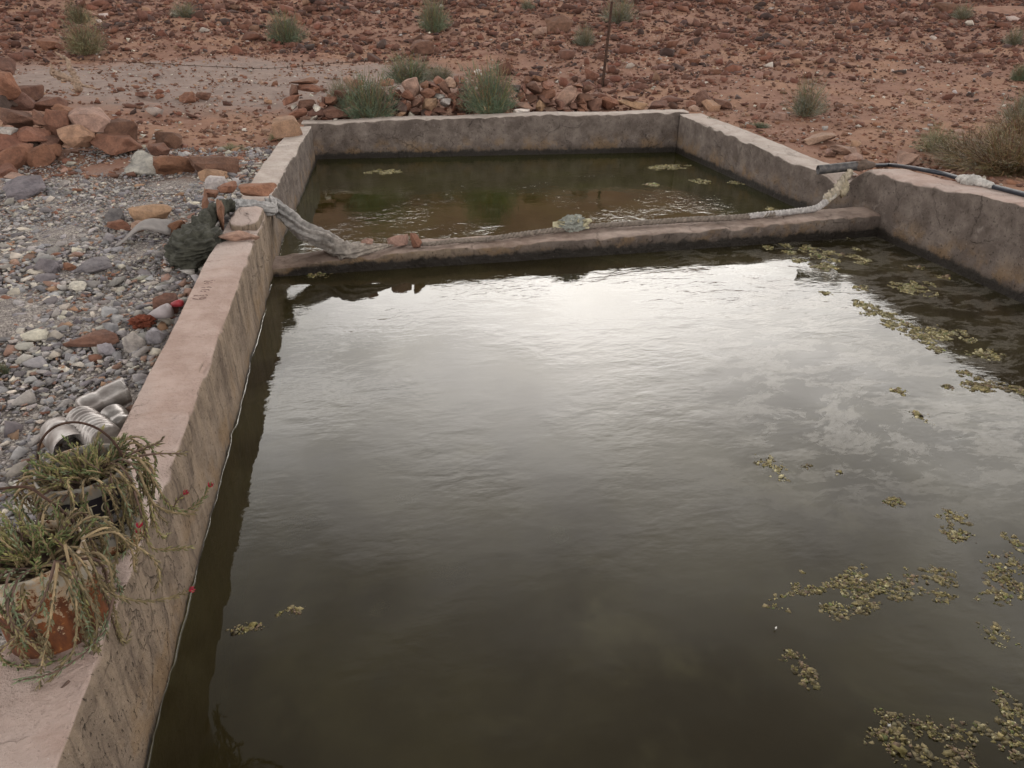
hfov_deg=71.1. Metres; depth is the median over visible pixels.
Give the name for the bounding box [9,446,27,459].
gravel stone
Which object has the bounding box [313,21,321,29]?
loose stone
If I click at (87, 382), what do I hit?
gravel stone
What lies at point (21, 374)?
gravel stone
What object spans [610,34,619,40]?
loose stone
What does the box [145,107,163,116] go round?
loose stone
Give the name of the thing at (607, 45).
fence post
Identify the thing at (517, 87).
stone
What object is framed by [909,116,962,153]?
dry bush
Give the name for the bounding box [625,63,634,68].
loose stone
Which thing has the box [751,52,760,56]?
loose stone
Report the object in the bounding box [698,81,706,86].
loose stone
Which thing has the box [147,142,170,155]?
stone
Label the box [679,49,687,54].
loose stone
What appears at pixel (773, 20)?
loose stone
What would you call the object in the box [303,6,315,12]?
loose stone
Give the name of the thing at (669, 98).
loose stone
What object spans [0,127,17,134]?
stone
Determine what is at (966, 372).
algae mat
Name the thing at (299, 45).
loose stone
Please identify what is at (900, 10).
loose stone
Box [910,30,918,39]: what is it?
loose stone
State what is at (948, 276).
algae mat
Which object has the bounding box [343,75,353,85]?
stone
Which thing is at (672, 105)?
loose stone
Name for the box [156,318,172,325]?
gravel stone
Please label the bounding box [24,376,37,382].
gravel stone
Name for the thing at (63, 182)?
gravel stone
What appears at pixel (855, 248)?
algae mat
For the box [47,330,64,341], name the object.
gravel stone
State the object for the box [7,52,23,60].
loose stone
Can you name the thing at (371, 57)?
loose stone
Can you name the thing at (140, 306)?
gravel stone
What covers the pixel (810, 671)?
algae mat
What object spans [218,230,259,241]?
stone
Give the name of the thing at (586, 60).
loose stone
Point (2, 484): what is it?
gravel stone
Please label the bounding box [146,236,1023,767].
water
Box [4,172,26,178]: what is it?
stone
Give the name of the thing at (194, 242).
twisted cloth rope
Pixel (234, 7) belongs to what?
loose stone
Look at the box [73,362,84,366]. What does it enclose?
gravel stone
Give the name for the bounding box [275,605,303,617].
algae mat
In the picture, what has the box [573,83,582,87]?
stone
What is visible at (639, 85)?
loose stone
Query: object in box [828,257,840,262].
algae mat
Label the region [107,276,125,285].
gravel stone
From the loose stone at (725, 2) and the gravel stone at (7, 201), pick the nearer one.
the gravel stone at (7, 201)
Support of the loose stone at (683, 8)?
on the ground
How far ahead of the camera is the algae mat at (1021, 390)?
3.30 m
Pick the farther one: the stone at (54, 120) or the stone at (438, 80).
the stone at (438, 80)
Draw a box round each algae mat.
[225,622,263,635]
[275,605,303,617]
[306,272,332,277]
[364,169,400,174]
[642,182,659,186]
[649,164,691,170]
[688,178,711,183]
[727,180,744,184]
[753,454,790,481]
[761,563,922,621]
[762,245,773,249]
[778,243,793,248]
[778,649,820,690]
[781,250,797,254]
[790,257,808,262]
[795,244,820,252]
[807,262,841,270]
[809,253,827,258]
[818,291,832,294]
[822,250,837,254]
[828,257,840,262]
[845,254,861,257]
[850,246,861,250]
[852,285,868,290]
[852,299,881,312]
[853,257,872,261]
[854,261,866,264]
[859,310,878,316]
[864,708,934,767]
[877,310,899,317]
[879,315,922,335]
[882,496,905,507]
[887,280,939,296]
[889,387,905,396]
[903,567,929,594]
[905,330,934,340]
[908,265,925,269]
[909,410,934,424]
[909,714,950,742]
[916,340,936,344]
[917,564,958,587]
[923,325,977,343]
[926,343,945,352]
[927,588,958,604]
[933,274,950,279]
[934,508,973,526]
[934,736,978,767]
[938,526,976,542]
[941,384,954,389]
[941,718,978,745]
[956,369,972,376]
[959,376,1005,392]
[965,348,1007,360]
[971,721,994,735]
[973,585,1023,606]
[976,621,1021,648]
[980,551,1023,579]
[981,566,1023,591]
[985,726,1023,763]
[991,686,1023,736]
[1000,532,1023,552]
[1004,385,1023,394]
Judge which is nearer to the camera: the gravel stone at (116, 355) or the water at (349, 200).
the gravel stone at (116, 355)
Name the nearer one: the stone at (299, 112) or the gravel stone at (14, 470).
the gravel stone at (14, 470)
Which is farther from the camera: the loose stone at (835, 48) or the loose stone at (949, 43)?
the loose stone at (949, 43)
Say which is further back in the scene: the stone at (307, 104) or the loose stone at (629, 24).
the loose stone at (629, 24)
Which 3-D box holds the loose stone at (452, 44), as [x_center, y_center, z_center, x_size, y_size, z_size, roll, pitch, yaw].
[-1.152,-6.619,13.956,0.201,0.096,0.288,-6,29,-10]
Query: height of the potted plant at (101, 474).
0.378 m
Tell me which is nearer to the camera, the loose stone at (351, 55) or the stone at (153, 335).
the stone at (153, 335)
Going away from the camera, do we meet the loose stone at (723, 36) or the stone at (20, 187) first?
the stone at (20, 187)
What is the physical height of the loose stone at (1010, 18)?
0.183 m
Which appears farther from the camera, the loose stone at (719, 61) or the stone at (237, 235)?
the loose stone at (719, 61)
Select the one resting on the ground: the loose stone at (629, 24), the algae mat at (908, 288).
the loose stone at (629, 24)
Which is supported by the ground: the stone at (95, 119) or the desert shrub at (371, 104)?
the desert shrub at (371, 104)
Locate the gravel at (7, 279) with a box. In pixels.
[0,145,274,647]
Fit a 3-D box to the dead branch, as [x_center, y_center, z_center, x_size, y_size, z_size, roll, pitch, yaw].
[-4.662,-3.260,7.513,0.465,0.408,0.196,7,29,13]
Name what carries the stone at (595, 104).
on the ground
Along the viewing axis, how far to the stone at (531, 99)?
8.33 m
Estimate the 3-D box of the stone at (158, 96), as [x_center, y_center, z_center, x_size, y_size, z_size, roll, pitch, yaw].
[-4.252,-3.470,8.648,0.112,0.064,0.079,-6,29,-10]
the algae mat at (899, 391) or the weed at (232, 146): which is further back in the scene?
the weed at (232, 146)
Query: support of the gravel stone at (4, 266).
on the ground
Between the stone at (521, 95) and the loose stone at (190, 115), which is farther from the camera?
the stone at (521, 95)
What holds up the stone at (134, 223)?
on the gravel at (7, 279)
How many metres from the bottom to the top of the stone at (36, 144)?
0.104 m
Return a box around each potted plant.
[0,485,194,690]
[1,421,213,563]
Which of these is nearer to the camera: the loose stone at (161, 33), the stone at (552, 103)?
the stone at (552, 103)
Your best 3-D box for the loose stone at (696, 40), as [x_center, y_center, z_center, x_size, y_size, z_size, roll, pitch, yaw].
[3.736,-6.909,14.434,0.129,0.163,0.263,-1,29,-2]
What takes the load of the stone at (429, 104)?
on the ground
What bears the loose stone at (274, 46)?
on the ground
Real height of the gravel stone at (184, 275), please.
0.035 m
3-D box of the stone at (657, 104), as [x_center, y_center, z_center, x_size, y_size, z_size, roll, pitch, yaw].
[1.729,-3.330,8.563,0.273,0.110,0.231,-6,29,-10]
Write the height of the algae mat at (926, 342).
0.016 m
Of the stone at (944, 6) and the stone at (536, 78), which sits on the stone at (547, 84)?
the stone at (536, 78)
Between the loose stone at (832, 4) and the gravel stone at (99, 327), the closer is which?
the gravel stone at (99, 327)
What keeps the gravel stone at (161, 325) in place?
on the ground
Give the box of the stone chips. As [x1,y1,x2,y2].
[0,26,1023,186]
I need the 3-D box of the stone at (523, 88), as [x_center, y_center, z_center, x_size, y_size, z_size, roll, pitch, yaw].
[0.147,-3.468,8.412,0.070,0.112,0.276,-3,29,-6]
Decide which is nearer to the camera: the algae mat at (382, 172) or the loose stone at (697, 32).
the algae mat at (382, 172)
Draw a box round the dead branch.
[49,51,95,94]
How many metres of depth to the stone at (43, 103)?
6.36 m
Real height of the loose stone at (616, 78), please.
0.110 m
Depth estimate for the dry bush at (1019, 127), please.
6.70 m
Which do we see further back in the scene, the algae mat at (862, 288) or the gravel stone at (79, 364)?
the algae mat at (862, 288)
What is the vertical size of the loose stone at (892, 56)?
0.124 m
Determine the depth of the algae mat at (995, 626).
2.04 m
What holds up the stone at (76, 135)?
on the stone at (113, 144)
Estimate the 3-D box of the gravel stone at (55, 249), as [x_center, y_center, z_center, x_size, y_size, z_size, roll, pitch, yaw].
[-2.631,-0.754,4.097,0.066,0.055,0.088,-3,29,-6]
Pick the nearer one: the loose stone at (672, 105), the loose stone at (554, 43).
the loose stone at (672, 105)
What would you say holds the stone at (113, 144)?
on the gravel at (7, 279)
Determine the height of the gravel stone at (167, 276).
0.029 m
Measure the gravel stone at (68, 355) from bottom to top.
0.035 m
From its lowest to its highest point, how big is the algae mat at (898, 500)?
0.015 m
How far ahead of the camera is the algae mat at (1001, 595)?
2.17 m
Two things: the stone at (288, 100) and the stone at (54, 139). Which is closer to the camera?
the stone at (54, 139)
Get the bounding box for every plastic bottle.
[40,416,82,455]
[65,406,120,444]
[75,377,131,411]
[100,404,128,428]
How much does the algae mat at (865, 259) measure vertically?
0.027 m
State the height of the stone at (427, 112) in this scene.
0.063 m
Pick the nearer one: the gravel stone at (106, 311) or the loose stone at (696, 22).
the gravel stone at (106, 311)
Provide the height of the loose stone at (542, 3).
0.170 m
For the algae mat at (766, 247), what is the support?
on the water at (530, 514)
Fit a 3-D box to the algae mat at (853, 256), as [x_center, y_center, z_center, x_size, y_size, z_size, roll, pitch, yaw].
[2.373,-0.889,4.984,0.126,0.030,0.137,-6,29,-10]
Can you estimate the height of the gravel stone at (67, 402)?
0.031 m
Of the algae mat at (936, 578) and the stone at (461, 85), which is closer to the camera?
the algae mat at (936, 578)
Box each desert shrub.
[52,8,109,55]
[59,0,96,23]
[165,0,200,17]
[261,5,310,44]
[326,73,359,108]
[333,68,401,118]
[372,48,444,86]
[414,0,454,32]
[423,63,454,79]
[449,54,523,113]
[519,0,534,9]
[570,22,595,45]
[596,0,649,23]
[781,71,833,117]
[949,2,975,18]
[994,88,1023,123]
[1002,25,1023,45]
[1008,63,1023,80]
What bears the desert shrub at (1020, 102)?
on the ground
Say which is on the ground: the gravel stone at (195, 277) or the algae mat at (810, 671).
the gravel stone at (195, 277)
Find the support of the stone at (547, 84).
on the stone at (549, 93)
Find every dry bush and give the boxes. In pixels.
[905,123,1013,170]
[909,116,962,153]
[924,119,1023,180]
[954,104,1023,146]
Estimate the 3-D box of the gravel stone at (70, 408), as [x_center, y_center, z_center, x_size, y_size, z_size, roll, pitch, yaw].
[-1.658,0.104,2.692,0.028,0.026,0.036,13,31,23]
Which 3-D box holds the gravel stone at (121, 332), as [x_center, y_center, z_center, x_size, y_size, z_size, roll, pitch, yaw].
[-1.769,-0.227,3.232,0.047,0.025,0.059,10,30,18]
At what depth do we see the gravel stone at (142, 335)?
3.16 m
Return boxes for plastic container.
[147,299,183,318]
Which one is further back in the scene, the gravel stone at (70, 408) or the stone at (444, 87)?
the stone at (444, 87)
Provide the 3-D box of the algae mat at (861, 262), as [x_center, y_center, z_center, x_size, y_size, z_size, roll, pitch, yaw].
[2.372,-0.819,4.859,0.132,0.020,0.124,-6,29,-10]
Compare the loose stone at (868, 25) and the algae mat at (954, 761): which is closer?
the algae mat at (954, 761)
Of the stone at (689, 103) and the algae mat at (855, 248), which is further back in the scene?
the stone at (689, 103)
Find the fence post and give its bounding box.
[601,1,612,86]
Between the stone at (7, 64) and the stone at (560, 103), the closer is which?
the stone at (7, 64)
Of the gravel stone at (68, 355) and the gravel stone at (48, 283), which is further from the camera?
the gravel stone at (48, 283)
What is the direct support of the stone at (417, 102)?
on the stone at (415, 110)
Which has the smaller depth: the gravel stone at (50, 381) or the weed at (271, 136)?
the gravel stone at (50, 381)
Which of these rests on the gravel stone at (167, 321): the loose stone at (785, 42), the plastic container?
the plastic container
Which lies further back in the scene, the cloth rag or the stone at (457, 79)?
the stone at (457, 79)
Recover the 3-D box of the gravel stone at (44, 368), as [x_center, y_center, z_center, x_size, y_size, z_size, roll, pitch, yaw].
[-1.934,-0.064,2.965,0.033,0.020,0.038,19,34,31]
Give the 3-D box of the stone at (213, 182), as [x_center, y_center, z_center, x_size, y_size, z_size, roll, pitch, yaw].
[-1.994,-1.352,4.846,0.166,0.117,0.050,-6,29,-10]
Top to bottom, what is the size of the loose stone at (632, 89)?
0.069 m
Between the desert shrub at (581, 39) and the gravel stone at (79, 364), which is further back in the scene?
the desert shrub at (581, 39)
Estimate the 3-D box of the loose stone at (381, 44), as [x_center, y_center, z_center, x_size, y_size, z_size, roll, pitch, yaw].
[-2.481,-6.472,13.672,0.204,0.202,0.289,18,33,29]
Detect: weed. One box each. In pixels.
[0,362,11,376]
[216,141,248,151]
[268,133,280,140]
[749,122,770,127]
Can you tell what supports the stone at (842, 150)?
on the ground
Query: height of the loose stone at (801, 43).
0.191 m
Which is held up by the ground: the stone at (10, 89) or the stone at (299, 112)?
the stone at (299, 112)
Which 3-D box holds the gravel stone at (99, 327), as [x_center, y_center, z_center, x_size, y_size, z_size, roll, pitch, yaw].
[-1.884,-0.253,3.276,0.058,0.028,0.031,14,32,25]
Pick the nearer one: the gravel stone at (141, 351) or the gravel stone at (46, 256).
the gravel stone at (141, 351)
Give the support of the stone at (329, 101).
on the stone at (331, 111)
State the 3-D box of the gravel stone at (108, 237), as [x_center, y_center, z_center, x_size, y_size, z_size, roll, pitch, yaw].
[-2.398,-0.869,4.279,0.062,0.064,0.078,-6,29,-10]
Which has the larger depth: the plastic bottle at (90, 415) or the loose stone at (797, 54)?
the loose stone at (797, 54)
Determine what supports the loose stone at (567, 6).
on the ground
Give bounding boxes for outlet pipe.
[816,159,1023,196]
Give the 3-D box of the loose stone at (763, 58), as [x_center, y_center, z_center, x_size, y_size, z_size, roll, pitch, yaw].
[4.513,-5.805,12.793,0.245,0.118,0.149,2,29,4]
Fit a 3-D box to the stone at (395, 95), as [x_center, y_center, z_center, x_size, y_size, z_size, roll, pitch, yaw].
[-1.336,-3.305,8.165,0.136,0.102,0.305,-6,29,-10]
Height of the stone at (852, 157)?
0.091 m
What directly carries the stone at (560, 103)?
on the stone
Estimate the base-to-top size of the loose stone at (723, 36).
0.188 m
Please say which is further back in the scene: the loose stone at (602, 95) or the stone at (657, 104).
the loose stone at (602, 95)
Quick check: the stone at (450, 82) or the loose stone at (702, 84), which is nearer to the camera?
the stone at (450, 82)
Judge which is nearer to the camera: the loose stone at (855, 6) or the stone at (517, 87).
the stone at (517, 87)
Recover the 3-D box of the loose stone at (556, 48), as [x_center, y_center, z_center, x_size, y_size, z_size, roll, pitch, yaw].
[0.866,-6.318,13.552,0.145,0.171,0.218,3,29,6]
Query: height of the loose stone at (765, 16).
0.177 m
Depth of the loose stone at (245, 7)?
17.18 m
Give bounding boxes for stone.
[0,57,15,74]
[0,71,21,99]
[0,95,11,108]
[0,107,35,127]
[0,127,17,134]
[0,132,29,151]
[0,143,33,169]
[0,163,18,175]
[0,243,11,246]
[0,264,13,269]
[0,289,8,293]
[0,295,11,298]
[0,337,10,341]
[0,385,9,392]
[0,482,8,486]
[2,15,13,21]
[2,175,45,199]
[3,197,13,204]
[3,345,18,357]
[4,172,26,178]
[4,421,23,437]
[5,460,27,478]
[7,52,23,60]
[7,429,18,439]
[9,100,17,106]
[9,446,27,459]
[10,92,35,110]
[10,252,22,258]
[11,40,21,47]
[11,232,24,236]
[11,390,35,405]
[13,371,25,377]
[15,328,25,332]
[15,342,33,350]
[15,354,33,365]
[16,126,51,141]
[19,85,43,101]
[20,328,48,341]
[22,49,36,58]
[22,356,47,367]
[24,8,40,16]
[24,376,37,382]
[24,513,35,519]
[25,143,55,168]
[26,435,39,446]
[28,270,42,274]
[30,142,40,146]
[31,109,46,125]
[33,254,52,262]
[34,258,61,273]
[34,273,58,282]
[34,285,47,291]
[35,96,68,110]
[36,38,62,50]
[36,370,49,374]
[38,206,52,213]
[39,366,50,369]
[40,135,63,144]
[40,346,52,351]
[42,109,71,134]
[42,296,58,303]
[43,281,56,286]
[43,378,56,386]
[43,396,53,404]
[46,245,59,254]
[47,20,59,28]
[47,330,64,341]
[48,143,61,156]
[49,351,61,358]
[51,104,73,111]
[51,307,59,317]
[55,43,70,49]
[55,240,66,246]
[56,124,94,147]
[57,399,73,406]
[58,180,70,186]
[62,329,118,346]
[63,262,76,270]
[64,352,71,360]
[64,406,72,412]
[68,107,110,132]
[68,281,86,290]
[71,247,82,251]
[73,319,81,323]
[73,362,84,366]
[74,256,112,273]
[77,0,85,6]
[79,380,90,386]
[83,4,98,9]
[86,281,100,287]
[88,354,101,361]
[89,0,109,6]
[89,133,142,155]
[90,296,101,300]
[91,347,98,353]
[94,325,103,329]
[94,378,104,385]
[96,299,110,304]
[97,343,115,355]
[101,306,118,317]
[102,322,118,332]
[103,232,113,243]
[103,361,109,369]
[104,118,137,140]
[105,208,124,221]
[107,43,118,50]
[107,219,130,230]
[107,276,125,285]
[111,246,123,251]
[111,314,122,322]
[112,351,122,360]
[115,330,126,334]
[116,342,123,348]
[122,332,145,352]
[123,103,136,107]
[124,150,161,175]
[124,239,134,243]
[125,362,135,366]
[126,405,132,411]
[127,314,156,329]
[128,204,171,220]
[130,275,147,281]
[131,220,143,232]
[132,346,148,357]
[132,373,147,381]
[133,310,143,315]
[135,11,147,20]
[135,92,147,96]
[135,304,149,308]
[137,269,151,274]
[137,332,146,342]
[141,7,151,10]
[142,309,150,314]
[144,281,158,285]
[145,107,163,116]
[145,327,165,344]
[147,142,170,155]
[148,348,160,354]
[152,251,163,256]
[152,282,170,287]
[152,293,178,313]
[153,155,194,174]
[154,132,182,148]
[155,29,166,35]
[155,94,164,99]
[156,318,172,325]
[157,321,167,330]
[161,273,171,281]
[163,268,172,272]
[167,220,184,235]
[176,273,186,278]
[178,278,186,287]
[179,92,195,102]
[179,269,194,274]
[183,288,191,295]
[185,112,197,117]
[189,10,204,20]
[189,156,239,173]
[190,274,198,282]
[195,92,210,99]
[198,169,227,181]
[202,188,208,208]
[203,189,218,197]
[205,175,227,190]
[216,199,224,229]
[217,181,236,193]
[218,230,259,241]
[224,217,230,222]
[227,45,242,53]
[227,172,236,176]
[229,5,239,10]
[238,182,276,196]
[241,4,250,10]
[241,32,260,40]
[271,115,302,139]
[272,44,282,48]
[279,4,293,13]
[283,94,299,105]
[287,42,294,48]
[288,108,307,117]
[289,84,297,95]
[290,77,318,83]
[293,13,302,23]
[295,43,305,49]
[298,84,322,92]
[298,99,315,110]
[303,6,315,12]
[307,108,323,116]
[313,0,325,5]
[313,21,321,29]
[313,104,320,111]
[322,105,348,118]
[324,96,338,105]
[334,88,347,101]
[341,9,351,14]
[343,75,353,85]
[347,52,354,58]
[350,7,360,13]
[352,43,362,53]
[353,79,362,90]
[354,2,366,8]
[359,34,366,40]
[361,238,372,243]
[364,38,374,43]
[367,52,380,62]
[377,39,385,48]
[380,78,393,86]
[387,10,397,13]
[387,234,408,246]
[389,89,399,97]
[393,102,406,111]
[396,111,406,115]
[401,89,414,101]
[402,77,419,96]
[406,102,411,111]
[410,107,420,114]
[410,233,421,247]
[411,33,423,43]
[411,39,434,55]
[411,98,422,107]
[420,80,428,88]
[420,88,435,98]
[422,35,432,39]
[422,98,437,110]
[424,110,432,115]
[428,81,439,88]
[429,86,440,93]
[433,76,445,83]
[433,93,444,99]
[433,108,445,113]
[439,81,450,94]
[440,98,451,107]
[445,77,456,87]
[447,41,457,46]
[447,92,458,99]
[451,99,456,111]
[454,75,459,84]
[456,98,467,112]
[458,82,469,88]
[486,32,498,35]
[496,62,512,75]
[499,23,509,28]
[512,85,520,92]
[513,108,529,112]
[514,102,532,110]
[517,91,525,101]
[521,83,526,93]
[523,77,532,83]
[525,94,537,103]
[526,81,541,94]
[529,71,539,76]
[532,27,546,35]
[532,75,547,81]
[536,88,555,98]
[536,100,545,111]
[538,95,549,103]
[539,1,550,5]
[541,80,554,88]
[544,14,573,33]
[545,107,557,111]
[546,99,556,106]
[548,41,562,45]
[554,45,560,52]
[554,99,564,107]
[556,85,576,106]
[558,49,576,60]
[559,77,567,86]
[560,3,574,9]
[570,103,577,109]
[571,76,577,81]
[572,7,585,13]
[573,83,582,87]
[574,93,593,101]
[577,98,586,104]
[577,104,587,111]
[582,81,596,88]
[582,84,594,92]
[584,57,589,63]
[585,68,598,80]
[586,98,601,111]
[595,55,604,59]
[597,78,612,85]
[597,93,606,97]
[600,96,618,109]
[607,65,616,73]
[609,75,621,81]
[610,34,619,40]
[618,99,647,109]
[619,44,635,54]
[621,22,632,29]
[622,96,638,101]
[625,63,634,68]
[626,87,638,91]
[634,82,649,89]
[640,10,652,16]
[647,100,667,109]
[652,71,660,81]
[657,63,671,69]
[660,47,674,56]
[660,95,684,102]
[666,40,679,47]
[668,102,677,108]
[672,63,684,70]
[675,6,689,11]
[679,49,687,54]
[681,73,689,79]
[686,100,695,107]
[688,105,700,111]
[689,57,699,64]
[692,18,702,26]
[692,27,702,36]
[693,37,700,45]
[694,90,710,106]
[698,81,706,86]
[701,99,720,111]
[705,79,713,83]
[709,69,721,74]
[713,0,728,4]
[714,98,731,109]
[716,33,729,39]
[716,58,722,64]
[719,28,731,32]
[724,65,742,72]
[737,5,750,12]
[741,41,750,45]
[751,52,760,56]
[753,71,763,78]
[754,1,765,6]
[755,36,763,40]
[758,55,772,60]
[759,13,773,19]
[762,71,770,75]
[769,18,778,23]
[774,112,785,119]
[778,15,789,21]
[779,39,790,45]
[783,25,795,29]
[788,51,805,59]
[790,77,798,83]
[795,38,806,47]
[801,71,812,78]
[804,132,835,144]
[816,57,825,63]
[828,2,843,6]
[829,45,838,50]
[830,144,857,154]
[835,33,842,38]
[843,153,863,161]
[847,2,863,11]
[850,22,864,27]
[860,23,871,28]
[882,18,896,26]
[885,55,897,59]
[892,69,905,73]
[896,8,905,13]
[896,150,918,165]
[899,11,913,17]
[903,27,909,33]
[907,31,922,37]
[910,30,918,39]
[920,2,929,10]
[925,45,931,51]
[934,2,959,11]
[937,13,946,19]
[941,94,955,99]
[946,40,955,45]
[959,48,967,51]
[965,20,973,25]
[965,42,977,48]
[972,53,983,58]
[981,72,993,77]
[982,13,996,18]
[994,22,1010,28]
[1006,16,1019,20]
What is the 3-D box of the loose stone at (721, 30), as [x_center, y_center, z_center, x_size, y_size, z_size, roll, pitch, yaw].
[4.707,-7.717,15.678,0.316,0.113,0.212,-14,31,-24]
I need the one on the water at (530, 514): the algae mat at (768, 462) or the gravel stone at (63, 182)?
the algae mat at (768, 462)
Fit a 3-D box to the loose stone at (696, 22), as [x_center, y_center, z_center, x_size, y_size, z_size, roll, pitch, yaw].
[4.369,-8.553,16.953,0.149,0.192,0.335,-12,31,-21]
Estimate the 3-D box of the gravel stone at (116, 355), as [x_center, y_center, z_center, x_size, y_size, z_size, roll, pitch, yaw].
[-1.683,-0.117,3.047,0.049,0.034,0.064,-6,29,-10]
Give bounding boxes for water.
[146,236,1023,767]
[279,152,795,255]
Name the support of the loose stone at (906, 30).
on the ground
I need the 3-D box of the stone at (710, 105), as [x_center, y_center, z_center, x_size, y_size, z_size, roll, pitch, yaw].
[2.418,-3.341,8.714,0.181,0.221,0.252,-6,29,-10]
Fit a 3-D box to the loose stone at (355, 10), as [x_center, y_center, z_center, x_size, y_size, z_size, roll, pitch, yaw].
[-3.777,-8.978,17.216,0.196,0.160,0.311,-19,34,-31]
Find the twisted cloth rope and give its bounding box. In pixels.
[164,169,852,270]
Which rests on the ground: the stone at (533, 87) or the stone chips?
the stone chips
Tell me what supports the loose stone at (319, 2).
on the ground
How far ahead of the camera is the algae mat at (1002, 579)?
2.23 m
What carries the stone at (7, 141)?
on the stone at (14, 155)
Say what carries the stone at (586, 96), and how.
on the stone at (582, 101)
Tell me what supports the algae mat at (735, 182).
on the water at (349, 200)
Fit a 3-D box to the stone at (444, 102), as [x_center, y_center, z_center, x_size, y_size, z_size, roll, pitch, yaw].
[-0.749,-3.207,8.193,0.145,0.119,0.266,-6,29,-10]
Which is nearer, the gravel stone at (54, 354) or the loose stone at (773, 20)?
the gravel stone at (54, 354)
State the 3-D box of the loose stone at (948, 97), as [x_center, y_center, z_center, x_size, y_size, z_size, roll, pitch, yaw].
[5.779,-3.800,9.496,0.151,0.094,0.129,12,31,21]
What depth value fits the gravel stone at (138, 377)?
2.89 m
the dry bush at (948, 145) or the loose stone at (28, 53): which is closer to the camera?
the dry bush at (948, 145)
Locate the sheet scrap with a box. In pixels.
[114,218,171,246]
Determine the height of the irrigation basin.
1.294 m
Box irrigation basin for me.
[0,109,1023,767]
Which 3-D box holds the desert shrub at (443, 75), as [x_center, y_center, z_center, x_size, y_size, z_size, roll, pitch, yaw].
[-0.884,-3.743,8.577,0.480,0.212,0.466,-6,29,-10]
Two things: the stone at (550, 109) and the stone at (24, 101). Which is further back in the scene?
the stone at (550, 109)
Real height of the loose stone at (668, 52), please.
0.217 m
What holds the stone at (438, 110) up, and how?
on the ground
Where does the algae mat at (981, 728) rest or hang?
on the water at (530, 514)
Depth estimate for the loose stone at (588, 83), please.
10.07 m
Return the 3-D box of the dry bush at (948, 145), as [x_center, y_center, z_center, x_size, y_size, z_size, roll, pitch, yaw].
[3.832,-1.982,5.982,1.113,0.358,0.872,3,29,5]
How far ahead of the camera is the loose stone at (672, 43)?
14.08 m
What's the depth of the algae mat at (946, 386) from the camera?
3.32 m
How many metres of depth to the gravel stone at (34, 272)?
3.83 m
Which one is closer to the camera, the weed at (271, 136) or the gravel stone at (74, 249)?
the gravel stone at (74, 249)
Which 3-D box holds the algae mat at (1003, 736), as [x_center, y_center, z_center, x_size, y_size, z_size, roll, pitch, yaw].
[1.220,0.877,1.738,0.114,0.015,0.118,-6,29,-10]
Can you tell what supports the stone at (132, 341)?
on the gravel at (7, 279)
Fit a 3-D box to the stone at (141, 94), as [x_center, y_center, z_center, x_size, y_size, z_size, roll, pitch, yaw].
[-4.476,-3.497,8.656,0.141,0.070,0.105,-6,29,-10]
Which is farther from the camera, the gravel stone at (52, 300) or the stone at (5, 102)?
the stone at (5, 102)
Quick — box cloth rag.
[553,214,591,231]
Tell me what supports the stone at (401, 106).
on the stone at (402, 113)
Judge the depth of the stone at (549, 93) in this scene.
8.36 m
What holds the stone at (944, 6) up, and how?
on the ground
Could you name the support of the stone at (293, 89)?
on the stone at (288, 100)
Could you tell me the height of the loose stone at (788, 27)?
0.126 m
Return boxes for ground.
[0,0,1023,652]
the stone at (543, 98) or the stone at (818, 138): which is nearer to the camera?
the stone at (818, 138)
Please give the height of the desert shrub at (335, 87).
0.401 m
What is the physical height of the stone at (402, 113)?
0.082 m
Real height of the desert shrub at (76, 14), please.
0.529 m
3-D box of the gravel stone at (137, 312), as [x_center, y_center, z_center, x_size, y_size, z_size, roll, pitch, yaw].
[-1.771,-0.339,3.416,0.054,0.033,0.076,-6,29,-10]
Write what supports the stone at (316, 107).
on the stone at (312, 112)
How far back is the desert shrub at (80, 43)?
11.86 m
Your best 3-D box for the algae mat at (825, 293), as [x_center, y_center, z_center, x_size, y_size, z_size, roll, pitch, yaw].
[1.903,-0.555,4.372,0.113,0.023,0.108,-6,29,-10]
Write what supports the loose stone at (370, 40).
on the ground
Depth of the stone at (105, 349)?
3.06 m
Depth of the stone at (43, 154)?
5.87 m
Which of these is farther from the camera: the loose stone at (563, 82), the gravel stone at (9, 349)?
the loose stone at (563, 82)
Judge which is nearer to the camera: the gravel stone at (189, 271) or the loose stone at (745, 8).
the gravel stone at (189, 271)
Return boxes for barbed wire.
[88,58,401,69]
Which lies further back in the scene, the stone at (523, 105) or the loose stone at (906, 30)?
the loose stone at (906, 30)
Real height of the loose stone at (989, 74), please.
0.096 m
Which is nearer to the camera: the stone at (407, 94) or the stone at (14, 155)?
the stone at (14, 155)
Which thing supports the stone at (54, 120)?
on the stone at (54, 139)
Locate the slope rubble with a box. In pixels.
[0,0,1023,121]
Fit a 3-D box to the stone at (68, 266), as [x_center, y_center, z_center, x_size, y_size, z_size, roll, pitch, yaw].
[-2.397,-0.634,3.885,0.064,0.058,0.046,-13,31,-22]
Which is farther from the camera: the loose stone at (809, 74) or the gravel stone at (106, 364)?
the loose stone at (809, 74)
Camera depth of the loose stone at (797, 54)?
12.58 m
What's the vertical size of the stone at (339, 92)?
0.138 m
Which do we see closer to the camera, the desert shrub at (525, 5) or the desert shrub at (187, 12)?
the desert shrub at (187, 12)
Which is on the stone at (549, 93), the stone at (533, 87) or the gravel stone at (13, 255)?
the stone at (533, 87)
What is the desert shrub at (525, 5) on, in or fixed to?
on the ground
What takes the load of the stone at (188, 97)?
on the ground
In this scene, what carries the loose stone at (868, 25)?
on the ground
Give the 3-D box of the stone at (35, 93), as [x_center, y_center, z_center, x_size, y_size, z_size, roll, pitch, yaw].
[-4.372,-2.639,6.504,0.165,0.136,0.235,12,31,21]
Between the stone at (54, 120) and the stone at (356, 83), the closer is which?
the stone at (54, 120)
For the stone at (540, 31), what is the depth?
15.39 m
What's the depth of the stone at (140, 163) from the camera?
5.71 m

